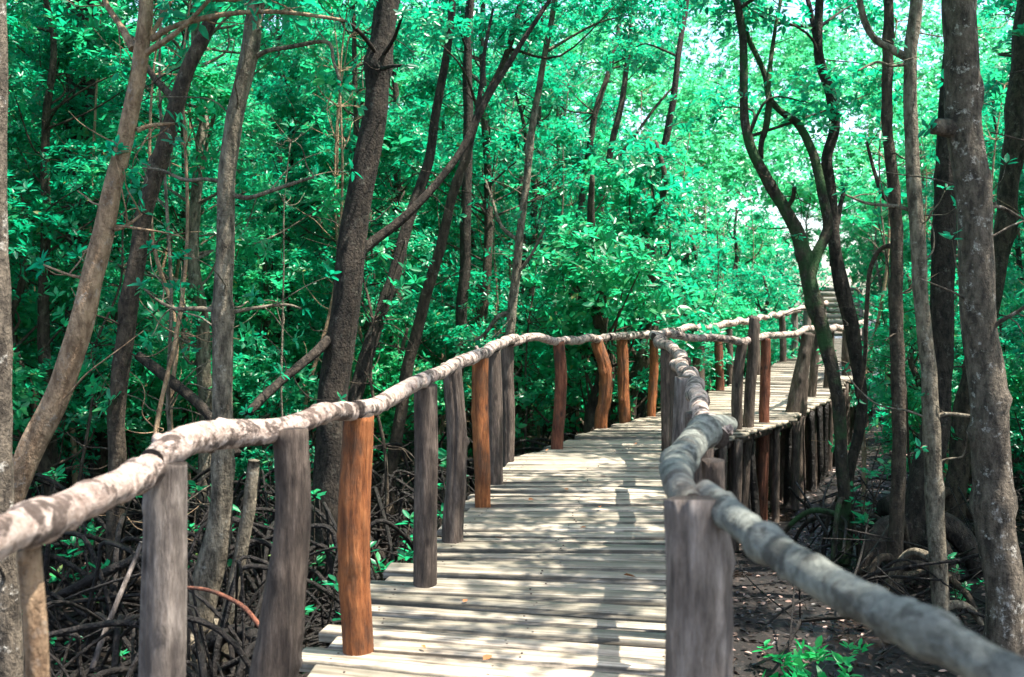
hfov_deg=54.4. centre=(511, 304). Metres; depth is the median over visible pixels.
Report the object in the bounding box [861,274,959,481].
young mangrove
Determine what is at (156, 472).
railing
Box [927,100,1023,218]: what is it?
mangrove sapling
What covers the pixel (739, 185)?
mangrove sapling
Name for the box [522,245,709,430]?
young mangrove
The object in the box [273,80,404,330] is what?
slim mangrove
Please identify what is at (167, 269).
slim mangrove
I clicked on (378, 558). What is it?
mangrove seedling
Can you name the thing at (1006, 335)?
young mangrove
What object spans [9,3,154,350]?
slim mangrove
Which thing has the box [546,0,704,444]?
mangrove tree
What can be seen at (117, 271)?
slim mangrove
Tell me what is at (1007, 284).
young mangrove
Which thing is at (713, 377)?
young mangrove
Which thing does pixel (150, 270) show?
slim mangrove
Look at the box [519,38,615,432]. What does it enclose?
mangrove sapling
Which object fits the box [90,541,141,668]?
bare stick
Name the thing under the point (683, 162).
mangrove sapling
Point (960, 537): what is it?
mangrove tree
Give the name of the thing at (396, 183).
slim mangrove
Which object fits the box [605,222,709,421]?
young mangrove
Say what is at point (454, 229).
mangrove sapling
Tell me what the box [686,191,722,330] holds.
mangrove sapling
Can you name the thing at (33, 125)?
slim mangrove
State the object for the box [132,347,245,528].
young mangrove
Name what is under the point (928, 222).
slim mangrove
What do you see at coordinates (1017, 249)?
slim mangrove
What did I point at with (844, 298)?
mangrove tree
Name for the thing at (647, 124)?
mangrove sapling
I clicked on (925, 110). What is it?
mangrove sapling
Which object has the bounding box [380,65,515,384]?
slim mangrove
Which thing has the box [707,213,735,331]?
mangrove sapling
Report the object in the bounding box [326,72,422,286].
slim mangrove
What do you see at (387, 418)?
young mangrove
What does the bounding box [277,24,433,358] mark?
slim mangrove
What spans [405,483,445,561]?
mangrove seedling
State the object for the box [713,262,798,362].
young mangrove
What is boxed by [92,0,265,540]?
mangrove sapling
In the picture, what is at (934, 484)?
mangrove tree
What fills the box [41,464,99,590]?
mangrove seedling
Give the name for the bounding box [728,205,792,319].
slim mangrove
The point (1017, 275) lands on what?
mangrove sapling
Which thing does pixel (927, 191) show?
mangrove sapling
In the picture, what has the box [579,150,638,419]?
mangrove sapling
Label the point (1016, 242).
slim mangrove
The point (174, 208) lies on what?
slim mangrove
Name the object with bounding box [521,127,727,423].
young mangrove
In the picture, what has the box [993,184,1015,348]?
mangrove sapling
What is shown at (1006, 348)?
young mangrove
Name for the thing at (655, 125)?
mangrove sapling
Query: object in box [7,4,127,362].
slim mangrove
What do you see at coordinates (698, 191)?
mangrove sapling
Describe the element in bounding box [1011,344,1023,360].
slim mangrove
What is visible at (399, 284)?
mangrove sapling
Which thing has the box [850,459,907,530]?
mangrove seedling
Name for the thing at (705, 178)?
slim mangrove
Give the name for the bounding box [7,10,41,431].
mangrove sapling
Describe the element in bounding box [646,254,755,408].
young mangrove
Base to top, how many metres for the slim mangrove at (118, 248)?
7.690 m
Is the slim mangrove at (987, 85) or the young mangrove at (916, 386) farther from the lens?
the slim mangrove at (987, 85)
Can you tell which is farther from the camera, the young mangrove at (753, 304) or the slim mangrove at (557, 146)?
the young mangrove at (753, 304)
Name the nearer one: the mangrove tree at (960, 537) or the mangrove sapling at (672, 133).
the mangrove tree at (960, 537)
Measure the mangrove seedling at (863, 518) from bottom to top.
1.323 m
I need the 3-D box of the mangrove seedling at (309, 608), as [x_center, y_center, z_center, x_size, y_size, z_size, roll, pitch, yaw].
[-1.222,2.370,6.962,0.593,1.185,0.750,0,0,-32]
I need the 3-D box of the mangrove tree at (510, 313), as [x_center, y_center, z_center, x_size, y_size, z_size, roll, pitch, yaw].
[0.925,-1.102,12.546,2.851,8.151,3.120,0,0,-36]
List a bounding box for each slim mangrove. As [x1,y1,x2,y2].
[6,0,104,303]
[7,0,155,426]
[7,0,179,397]
[7,0,183,498]
[7,0,217,550]
[7,0,376,533]
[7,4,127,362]
[8,34,166,382]
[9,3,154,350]
[11,26,216,375]
[26,0,299,493]
[36,22,213,456]
[104,34,216,281]
[109,148,205,416]
[111,22,235,348]
[144,65,244,361]
[158,87,294,351]
[173,2,331,417]
[173,14,367,412]
[181,0,382,447]
[201,30,384,435]
[220,0,422,372]
[223,111,328,340]
[236,0,496,478]
[251,0,481,461]
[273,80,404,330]
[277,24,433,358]
[301,32,417,331]
[324,44,455,360]
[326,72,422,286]
[351,0,615,441]
[379,54,507,366]
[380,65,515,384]
[393,10,561,386]
[407,98,511,403]
[435,0,634,430]
[438,113,537,315]
[447,13,611,451]
[456,123,552,391]
[461,97,551,279]
[477,55,624,423]
[500,138,576,346]
[522,53,641,239]
[627,131,697,246]
[674,169,749,256]
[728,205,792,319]
[772,176,843,330]
[828,175,889,348]
[835,181,911,367]
[847,188,906,367]
[860,176,930,350]
[869,125,935,316]
[873,126,935,306]
[904,106,1023,284]
[923,0,1023,312]
[923,62,1012,265]
[923,196,957,258]
[926,156,1023,276]
[927,94,1016,284]
[980,62,1023,294]
[990,132,1023,276]
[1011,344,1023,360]
[1014,236,1023,253]
[1018,164,1023,295]
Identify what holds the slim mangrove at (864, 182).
on the ground
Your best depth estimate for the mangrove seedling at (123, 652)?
6.46 m
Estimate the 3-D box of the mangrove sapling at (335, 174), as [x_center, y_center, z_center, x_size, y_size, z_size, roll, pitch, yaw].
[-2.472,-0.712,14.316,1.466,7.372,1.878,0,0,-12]
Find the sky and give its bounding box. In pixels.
[9,0,1013,320]
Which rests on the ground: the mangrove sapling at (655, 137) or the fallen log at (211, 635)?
the mangrove sapling at (655, 137)
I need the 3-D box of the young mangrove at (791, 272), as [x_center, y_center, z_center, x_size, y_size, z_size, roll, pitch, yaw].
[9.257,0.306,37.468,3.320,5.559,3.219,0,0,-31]
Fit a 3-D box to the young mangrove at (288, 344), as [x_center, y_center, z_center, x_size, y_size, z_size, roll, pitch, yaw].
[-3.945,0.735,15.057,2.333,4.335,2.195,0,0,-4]
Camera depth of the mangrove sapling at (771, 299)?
27.01 m
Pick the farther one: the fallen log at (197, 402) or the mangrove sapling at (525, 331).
the mangrove sapling at (525, 331)
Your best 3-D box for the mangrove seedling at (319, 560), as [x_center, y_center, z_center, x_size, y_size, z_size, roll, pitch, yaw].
[-1.829,2.300,9.049,0.618,1.377,0.662,0,0,9]
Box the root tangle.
[13,413,1023,676]
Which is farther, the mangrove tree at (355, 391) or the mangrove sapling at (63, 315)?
the mangrove sapling at (63, 315)
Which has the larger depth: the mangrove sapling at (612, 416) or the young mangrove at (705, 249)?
the young mangrove at (705, 249)
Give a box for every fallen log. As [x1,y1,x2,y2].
[46,552,141,602]
[135,352,241,457]
[191,624,328,659]
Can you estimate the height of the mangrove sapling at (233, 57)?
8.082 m
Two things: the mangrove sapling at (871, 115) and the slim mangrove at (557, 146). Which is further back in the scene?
the slim mangrove at (557, 146)
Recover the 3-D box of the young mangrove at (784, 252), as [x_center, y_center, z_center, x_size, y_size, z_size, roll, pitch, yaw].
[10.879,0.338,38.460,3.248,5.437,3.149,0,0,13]
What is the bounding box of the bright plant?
[752,635,872,676]
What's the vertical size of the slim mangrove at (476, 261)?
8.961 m
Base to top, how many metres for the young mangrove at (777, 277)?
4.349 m
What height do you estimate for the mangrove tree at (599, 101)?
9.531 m
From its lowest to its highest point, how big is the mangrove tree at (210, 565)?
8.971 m
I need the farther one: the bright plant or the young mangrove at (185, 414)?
the young mangrove at (185, 414)
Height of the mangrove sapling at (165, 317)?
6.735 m
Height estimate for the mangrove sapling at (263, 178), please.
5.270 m
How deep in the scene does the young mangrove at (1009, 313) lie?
19.47 m
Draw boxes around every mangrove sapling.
[7,0,149,485]
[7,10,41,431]
[7,95,39,365]
[10,203,59,415]
[13,114,71,475]
[34,149,155,570]
[34,238,103,372]
[73,0,239,551]
[89,0,219,502]
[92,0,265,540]
[118,22,192,438]
[143,0,255,421]
[144,87,193,428]
[172,133,243,339]
[211,169,263,407]
[215,46,298,418]
[236,108,292,415]
[236,110,311,357]
[236,131,285,415]
[247,97,332,520]
[257,0,394,499]
[277,203,333,454]
[290,0,412,479]
[290,16,390,450]
[303,107,468,552]
[304,23,410,420]
[385,186,440,424]
[404,174,460,447]
[417,151,474,439]
[425,202,469,430]
[456,113,535,333]
[465,144,529,455]
[475,46,550,447]
[486,233,535,373]
[490,161,568,454]
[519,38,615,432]
[538,132,587,433]
[550,236,636,423]
[558,101,609,408]
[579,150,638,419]
[599,139,650,423]
[602,57,687,389]
[607,124,660,221]
[610,228,664,419]
[618,135,676,407]
[622,112,695,396]
[631,128,692,411]
[634,121,696,246]
[661,95,728,310]
[665,155,705,247]
[685,186,718,243]
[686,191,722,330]
[686,206,740,383]
[697,190,734,278]
[703,221,736,378]
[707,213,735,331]
[729,181,774,335]
[755,272,777,348]
[812,0,929,510]
[816,42,919,452]
[854,193,961,504]
[883,0,1019,482]
[893,101,937,302]
[909,94,987,340]
[909,105,1003,493]
[922,58,1019,371]
[924,117,1015,332]
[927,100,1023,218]
[982,68,1008,305]
[993,23,1023,217]
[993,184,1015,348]
[1013,270,1023,404]
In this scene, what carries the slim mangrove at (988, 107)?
on the ground
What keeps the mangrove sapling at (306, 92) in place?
on the ground
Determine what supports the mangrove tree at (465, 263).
on the ground
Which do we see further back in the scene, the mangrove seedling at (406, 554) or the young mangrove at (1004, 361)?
the young mangrove at (1004, 361)
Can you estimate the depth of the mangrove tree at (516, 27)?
12.42 m
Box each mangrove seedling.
[29,468,65,495]
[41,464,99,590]
[48,631,83,676]
[56,496,142,633]
[95,649,129,676]
[140,480,208,567]
[227,460,270,591]
[268,489,333,615]
[302,574,340,673]
[370,509,413,580]
[370,541,412,579]
[399,503,443,562]
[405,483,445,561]
[844,458,890,565]
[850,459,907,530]
[947,552,984,611]
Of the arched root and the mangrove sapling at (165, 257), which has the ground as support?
the mangrove sapling at (165, 257)
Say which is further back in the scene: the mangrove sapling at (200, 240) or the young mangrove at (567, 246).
the young mangrove at (567, 246)
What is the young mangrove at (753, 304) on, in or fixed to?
on the ground
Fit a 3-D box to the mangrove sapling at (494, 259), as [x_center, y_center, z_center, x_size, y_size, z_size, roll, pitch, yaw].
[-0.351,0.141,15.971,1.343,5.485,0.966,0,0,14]
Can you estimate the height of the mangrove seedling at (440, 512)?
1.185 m
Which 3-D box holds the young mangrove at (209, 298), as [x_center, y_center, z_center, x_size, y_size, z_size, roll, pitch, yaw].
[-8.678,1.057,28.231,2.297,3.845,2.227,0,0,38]
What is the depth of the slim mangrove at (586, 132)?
29.63 m
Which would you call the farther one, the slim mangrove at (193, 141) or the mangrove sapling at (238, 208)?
the slim mangrove at (193, 141)
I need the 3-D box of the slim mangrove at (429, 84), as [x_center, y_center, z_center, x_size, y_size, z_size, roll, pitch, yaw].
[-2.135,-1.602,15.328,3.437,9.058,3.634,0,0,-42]
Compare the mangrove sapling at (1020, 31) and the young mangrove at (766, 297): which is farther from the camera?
the young mangrove at (766, 297)
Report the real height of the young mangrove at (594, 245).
5.259 m
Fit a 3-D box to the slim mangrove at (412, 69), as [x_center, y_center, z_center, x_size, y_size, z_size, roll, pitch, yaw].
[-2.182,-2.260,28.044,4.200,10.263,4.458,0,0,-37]
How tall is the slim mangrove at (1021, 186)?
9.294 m
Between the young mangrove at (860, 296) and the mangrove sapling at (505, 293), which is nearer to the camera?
the young mangrove at (860, 296)
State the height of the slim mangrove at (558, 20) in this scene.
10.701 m
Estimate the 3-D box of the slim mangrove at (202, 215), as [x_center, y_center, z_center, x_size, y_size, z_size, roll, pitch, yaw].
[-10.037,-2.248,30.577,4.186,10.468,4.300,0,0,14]
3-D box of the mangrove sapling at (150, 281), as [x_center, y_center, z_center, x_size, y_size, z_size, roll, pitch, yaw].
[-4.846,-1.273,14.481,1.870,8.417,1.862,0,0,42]
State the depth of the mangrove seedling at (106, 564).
8.52 m
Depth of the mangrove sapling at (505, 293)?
20.44 m
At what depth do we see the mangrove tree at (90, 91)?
12.36 m
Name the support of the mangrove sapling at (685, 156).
on the ground
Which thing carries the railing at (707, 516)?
attached to the boardwalk
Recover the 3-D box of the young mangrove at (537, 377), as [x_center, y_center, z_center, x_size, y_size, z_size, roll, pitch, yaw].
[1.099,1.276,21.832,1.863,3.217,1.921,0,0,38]
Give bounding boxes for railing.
[0,300,828,676]
[649,313,1023,676]
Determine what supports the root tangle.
on the ground
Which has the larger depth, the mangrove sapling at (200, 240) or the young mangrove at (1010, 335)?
the young mangrove at (1010, 335)
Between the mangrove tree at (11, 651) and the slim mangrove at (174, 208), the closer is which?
the mangrove tree at (11, 651)
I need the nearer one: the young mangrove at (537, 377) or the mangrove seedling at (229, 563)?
the mangrove seedling at (229, 563)
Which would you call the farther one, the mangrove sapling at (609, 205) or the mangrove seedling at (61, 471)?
the mangrove sapling at (609, 205)
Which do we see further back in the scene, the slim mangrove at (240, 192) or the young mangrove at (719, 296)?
the young mangrove at (719, 296)
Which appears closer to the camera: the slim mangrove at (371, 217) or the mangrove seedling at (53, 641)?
the mangrove seedling at (53, 641)
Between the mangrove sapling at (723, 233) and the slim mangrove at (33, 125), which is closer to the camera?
the slim mangrove at (33, 125)
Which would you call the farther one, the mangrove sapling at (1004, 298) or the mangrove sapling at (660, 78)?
the mangrove sapling at (660, 78)
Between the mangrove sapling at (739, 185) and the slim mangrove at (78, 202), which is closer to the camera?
the slim mangrove at (78, 202)
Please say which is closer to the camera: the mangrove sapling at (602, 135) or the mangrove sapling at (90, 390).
the mangrove sapling at (90, 390)
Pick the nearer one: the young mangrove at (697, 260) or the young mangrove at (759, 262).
the young mangrove at (697, 260)
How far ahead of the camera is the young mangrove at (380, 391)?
17.68 m
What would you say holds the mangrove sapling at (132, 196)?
on the ground
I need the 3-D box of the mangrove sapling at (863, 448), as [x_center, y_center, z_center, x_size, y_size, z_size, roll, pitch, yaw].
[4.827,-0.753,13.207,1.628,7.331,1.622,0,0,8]
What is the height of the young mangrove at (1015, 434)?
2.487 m
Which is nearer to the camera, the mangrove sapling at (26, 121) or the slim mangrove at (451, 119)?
the mangrove sapling at (26, 121)
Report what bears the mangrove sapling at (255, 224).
on the ground
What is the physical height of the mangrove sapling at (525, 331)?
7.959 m
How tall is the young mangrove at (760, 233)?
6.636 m
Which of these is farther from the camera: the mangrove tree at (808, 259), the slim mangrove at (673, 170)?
the slim mangrove at (673, 170)
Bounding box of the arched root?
[187,586,258,626]
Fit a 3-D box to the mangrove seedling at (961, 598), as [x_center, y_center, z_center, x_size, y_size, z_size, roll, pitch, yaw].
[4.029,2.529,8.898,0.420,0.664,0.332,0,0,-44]
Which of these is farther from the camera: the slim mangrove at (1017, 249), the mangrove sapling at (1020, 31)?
the slim mangrove at (1017, 249)
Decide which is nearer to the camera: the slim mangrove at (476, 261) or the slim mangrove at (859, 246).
the slim mangrove at (476, 261)
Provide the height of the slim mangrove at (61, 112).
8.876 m
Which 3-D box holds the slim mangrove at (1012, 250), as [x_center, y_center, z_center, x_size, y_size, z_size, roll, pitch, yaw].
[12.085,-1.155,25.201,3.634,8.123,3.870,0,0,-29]
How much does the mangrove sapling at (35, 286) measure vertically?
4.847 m
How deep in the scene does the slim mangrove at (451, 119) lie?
26.49 m
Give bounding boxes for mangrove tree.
[0,0,23,676]
[13,0,377,504]
[45,1,233,616]
[51,0,135,534]
[127,0,367,675]
[239,0,551,612]
[348,0,476,547]
[355,0,668,528]
[395,0,501,499]
[431,0,688,396]
[523,5,677,441]
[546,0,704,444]
[604,0,715,418]
[667,0,903,563]
[668,0,912,555]
[833,0,989,636]
[852,0,983,621]
[858,47,983,584]
[877,0,1023,657]
[945,0,1023,546]
[990,69,1023,141]
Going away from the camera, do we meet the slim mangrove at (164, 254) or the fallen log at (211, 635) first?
the fallen log at (211, 635)
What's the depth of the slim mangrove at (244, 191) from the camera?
26.46 m
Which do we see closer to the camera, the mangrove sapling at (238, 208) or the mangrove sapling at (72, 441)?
the mangrove sapling at (72, 441)
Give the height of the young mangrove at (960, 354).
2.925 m
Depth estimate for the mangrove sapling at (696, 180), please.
21.82 m
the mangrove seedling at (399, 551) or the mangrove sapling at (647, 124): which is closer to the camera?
the mangrove seedling at (399, 551)
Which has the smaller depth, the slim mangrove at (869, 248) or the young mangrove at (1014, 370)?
the young mangrove at (1014, 370)
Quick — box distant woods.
[8,0,1013,384]
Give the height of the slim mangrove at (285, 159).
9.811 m
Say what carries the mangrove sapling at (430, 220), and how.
on the ground
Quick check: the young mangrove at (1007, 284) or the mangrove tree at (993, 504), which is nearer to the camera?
the mangrove tree at (993, 504)
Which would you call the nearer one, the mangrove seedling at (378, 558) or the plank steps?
the mangrove seedling at (378, 558)
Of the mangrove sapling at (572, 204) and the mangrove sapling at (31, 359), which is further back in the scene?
the mangrove sapling at (572, 204)
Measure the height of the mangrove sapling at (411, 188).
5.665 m
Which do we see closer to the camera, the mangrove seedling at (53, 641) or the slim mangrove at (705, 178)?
the mangrove seedling at (53, 641)
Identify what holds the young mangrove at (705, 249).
on the ground
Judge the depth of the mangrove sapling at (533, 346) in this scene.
14.59 m
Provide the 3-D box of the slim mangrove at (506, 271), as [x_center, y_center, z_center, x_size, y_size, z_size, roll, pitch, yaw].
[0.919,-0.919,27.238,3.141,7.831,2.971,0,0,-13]
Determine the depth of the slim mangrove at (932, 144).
38.20 m
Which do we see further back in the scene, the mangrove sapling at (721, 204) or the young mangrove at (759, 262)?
the young mangrove at (759, 262)
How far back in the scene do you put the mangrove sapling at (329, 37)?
16.69 m
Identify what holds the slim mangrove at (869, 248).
on the ground
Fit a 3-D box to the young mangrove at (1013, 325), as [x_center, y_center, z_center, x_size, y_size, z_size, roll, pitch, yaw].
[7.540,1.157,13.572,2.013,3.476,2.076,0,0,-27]
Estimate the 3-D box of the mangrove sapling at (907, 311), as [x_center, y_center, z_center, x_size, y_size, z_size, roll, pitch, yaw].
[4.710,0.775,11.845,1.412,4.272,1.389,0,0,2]
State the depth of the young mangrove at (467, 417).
22.38 m
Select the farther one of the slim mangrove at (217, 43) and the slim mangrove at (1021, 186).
the slim mangrove at (217, 43)
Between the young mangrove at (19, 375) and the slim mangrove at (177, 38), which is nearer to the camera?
the young mangrove at (19, 375)
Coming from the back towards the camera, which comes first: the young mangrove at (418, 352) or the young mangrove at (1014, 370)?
the young mangrove at (418, 352)
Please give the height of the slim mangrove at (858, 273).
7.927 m
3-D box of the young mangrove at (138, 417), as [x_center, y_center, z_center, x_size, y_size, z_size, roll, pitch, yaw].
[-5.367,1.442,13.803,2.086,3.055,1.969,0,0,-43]
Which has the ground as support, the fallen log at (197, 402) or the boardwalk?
the boardwalk
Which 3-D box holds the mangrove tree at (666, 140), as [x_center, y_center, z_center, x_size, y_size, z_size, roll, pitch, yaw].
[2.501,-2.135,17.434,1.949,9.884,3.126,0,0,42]
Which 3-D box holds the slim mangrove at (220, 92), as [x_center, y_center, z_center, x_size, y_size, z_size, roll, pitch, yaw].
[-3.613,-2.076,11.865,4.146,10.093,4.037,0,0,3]
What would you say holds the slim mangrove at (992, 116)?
on the ground
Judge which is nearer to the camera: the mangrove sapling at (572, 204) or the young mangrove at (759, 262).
the mangrove sapling at (572, 204)
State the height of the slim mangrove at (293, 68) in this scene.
7.257 m
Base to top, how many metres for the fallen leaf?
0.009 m
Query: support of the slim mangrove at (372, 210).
on the ground
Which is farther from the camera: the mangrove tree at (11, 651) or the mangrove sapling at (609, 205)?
the mangrove sapling at (609, 205)
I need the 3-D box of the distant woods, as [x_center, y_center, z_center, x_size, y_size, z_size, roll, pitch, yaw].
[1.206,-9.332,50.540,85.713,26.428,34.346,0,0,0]
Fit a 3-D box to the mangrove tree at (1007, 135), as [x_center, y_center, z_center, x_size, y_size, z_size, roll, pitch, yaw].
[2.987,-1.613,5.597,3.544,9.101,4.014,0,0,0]
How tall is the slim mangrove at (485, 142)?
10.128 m
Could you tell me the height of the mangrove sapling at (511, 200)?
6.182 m
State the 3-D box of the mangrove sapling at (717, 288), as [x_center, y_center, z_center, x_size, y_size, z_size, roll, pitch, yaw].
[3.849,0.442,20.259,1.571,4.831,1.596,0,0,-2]
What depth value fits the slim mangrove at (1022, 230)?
25.91 m
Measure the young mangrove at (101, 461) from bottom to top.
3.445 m
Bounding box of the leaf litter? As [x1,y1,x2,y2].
[53,411,1023,676]
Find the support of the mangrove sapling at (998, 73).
on the ground
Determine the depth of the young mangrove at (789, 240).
40.14 m
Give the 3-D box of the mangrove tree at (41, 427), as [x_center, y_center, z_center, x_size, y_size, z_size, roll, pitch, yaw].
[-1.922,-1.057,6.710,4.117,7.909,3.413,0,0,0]
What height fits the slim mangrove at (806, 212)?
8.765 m
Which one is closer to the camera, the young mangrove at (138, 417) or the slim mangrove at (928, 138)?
the young mangrove at (138, 417)
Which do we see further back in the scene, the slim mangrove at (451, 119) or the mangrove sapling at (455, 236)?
the slim mangrove at (451, 119)
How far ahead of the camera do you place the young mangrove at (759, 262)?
38.71 m
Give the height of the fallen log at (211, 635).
0.344 m
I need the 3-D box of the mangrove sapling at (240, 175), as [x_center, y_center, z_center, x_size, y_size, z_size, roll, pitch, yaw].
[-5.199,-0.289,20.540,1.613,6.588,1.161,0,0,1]
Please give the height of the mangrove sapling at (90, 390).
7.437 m
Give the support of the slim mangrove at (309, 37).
on the ground
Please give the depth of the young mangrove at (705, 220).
24.55 m
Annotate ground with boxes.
[13,321,1023,676]
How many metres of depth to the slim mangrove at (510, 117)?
24.39 m
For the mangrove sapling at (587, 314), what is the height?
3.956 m
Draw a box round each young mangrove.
[8,203,155,561]
[60,280,178,514]
[101,312,192,497]
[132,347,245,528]
[189,212,321,478]
[203,280,234,348]
[234,345,317,514]
[251,253,334,432]
[349,314,467,502]
[353,330,413,430]
[389,299,432,420]
[424,298,470,426]
[464,153,709,439]
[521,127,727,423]
[521,329,582,444]
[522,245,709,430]
[523,293,562,411]
[542,194,659,357]
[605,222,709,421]
[613,231,750,411]
[628,224,734,412]
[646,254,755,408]
[661,208,763,391]
[697,186,803,378]
[705,282,740,310]
[709,279,744,388]
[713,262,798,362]
[714,265,800,378]
[720,243,799,343]
[723,296,775,352]
[726,236,787,308]
[729,267,790,353]
[739,219,802,316]
[762,244,834,350]
[849,341,916,442]
[852,262,1011,460]
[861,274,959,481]
[885,289,1020,426]
[887,260,956,367]
[905,312,1006,469]
[907,311,1023,484]
[952,337,1023,489]
[953,315,1023,483]
[954,243,1023,476]
[964,296,1023,485]
[998,289,1023,458]
[998,314,1023,363]
[1000,305,1019,346]
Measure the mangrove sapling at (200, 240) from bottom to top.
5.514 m
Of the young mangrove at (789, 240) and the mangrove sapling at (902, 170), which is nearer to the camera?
the mangrove sapling at (902, 170)
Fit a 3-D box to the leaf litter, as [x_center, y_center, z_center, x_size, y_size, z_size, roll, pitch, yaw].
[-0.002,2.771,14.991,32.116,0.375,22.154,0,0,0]
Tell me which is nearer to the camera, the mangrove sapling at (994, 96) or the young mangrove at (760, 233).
the mangrove sapling at (994, 96)
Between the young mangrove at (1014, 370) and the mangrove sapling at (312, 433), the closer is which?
the young mangrove at (1014, 370)
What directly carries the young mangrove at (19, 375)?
on the ground
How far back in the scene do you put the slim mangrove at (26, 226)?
10.21 m
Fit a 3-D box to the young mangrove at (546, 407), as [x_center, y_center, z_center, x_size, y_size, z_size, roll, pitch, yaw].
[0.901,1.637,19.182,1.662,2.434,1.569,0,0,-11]
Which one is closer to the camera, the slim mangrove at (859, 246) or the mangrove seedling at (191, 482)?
the mangrove seedling at (191, 482)
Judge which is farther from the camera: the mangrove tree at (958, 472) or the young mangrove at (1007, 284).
the young mangrove at (1007, 284)
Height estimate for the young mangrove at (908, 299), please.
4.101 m
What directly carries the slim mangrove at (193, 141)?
on the ground
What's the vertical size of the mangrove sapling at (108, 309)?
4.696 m
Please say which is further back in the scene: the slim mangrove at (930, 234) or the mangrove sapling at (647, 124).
the slim mangrove at (930, 234)
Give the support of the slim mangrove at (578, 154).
on the ground
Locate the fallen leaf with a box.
[483,654,491,659]
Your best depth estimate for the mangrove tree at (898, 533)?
9.35 m
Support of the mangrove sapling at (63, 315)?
on the ground
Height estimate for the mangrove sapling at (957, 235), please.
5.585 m
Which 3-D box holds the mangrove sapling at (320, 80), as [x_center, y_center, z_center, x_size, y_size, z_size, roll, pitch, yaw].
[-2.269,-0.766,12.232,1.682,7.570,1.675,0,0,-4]
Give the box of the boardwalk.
[299,338,872,676]
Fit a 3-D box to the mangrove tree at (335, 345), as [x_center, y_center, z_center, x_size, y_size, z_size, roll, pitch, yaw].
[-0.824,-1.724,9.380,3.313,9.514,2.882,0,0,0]
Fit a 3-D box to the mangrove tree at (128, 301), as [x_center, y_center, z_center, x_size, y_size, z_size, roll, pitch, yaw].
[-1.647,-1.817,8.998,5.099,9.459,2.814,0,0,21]
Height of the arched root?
0.118 m
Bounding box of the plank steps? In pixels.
[811,287,862,338]
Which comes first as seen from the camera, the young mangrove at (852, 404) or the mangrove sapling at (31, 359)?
the mangrove sapling at (31, 359)
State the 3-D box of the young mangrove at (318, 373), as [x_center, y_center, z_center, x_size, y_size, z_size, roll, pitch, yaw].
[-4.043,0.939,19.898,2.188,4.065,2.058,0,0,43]
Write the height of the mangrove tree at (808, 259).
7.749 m
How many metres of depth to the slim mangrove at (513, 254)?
29.67 m
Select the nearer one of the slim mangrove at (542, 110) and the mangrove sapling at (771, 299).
the mangrove sapling at (771, 299)
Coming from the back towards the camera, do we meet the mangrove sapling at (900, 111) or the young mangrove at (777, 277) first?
the young mangrove at (777, 277)
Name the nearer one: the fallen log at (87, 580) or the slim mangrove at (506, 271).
the fallen log at (87, 580)
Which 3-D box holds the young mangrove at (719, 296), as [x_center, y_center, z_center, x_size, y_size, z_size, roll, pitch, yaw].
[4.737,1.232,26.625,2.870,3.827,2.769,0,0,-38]
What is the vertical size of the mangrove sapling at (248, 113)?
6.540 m
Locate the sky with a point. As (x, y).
(792, 11)
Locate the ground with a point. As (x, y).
(779, 625)
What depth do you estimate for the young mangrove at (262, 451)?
11.79 m

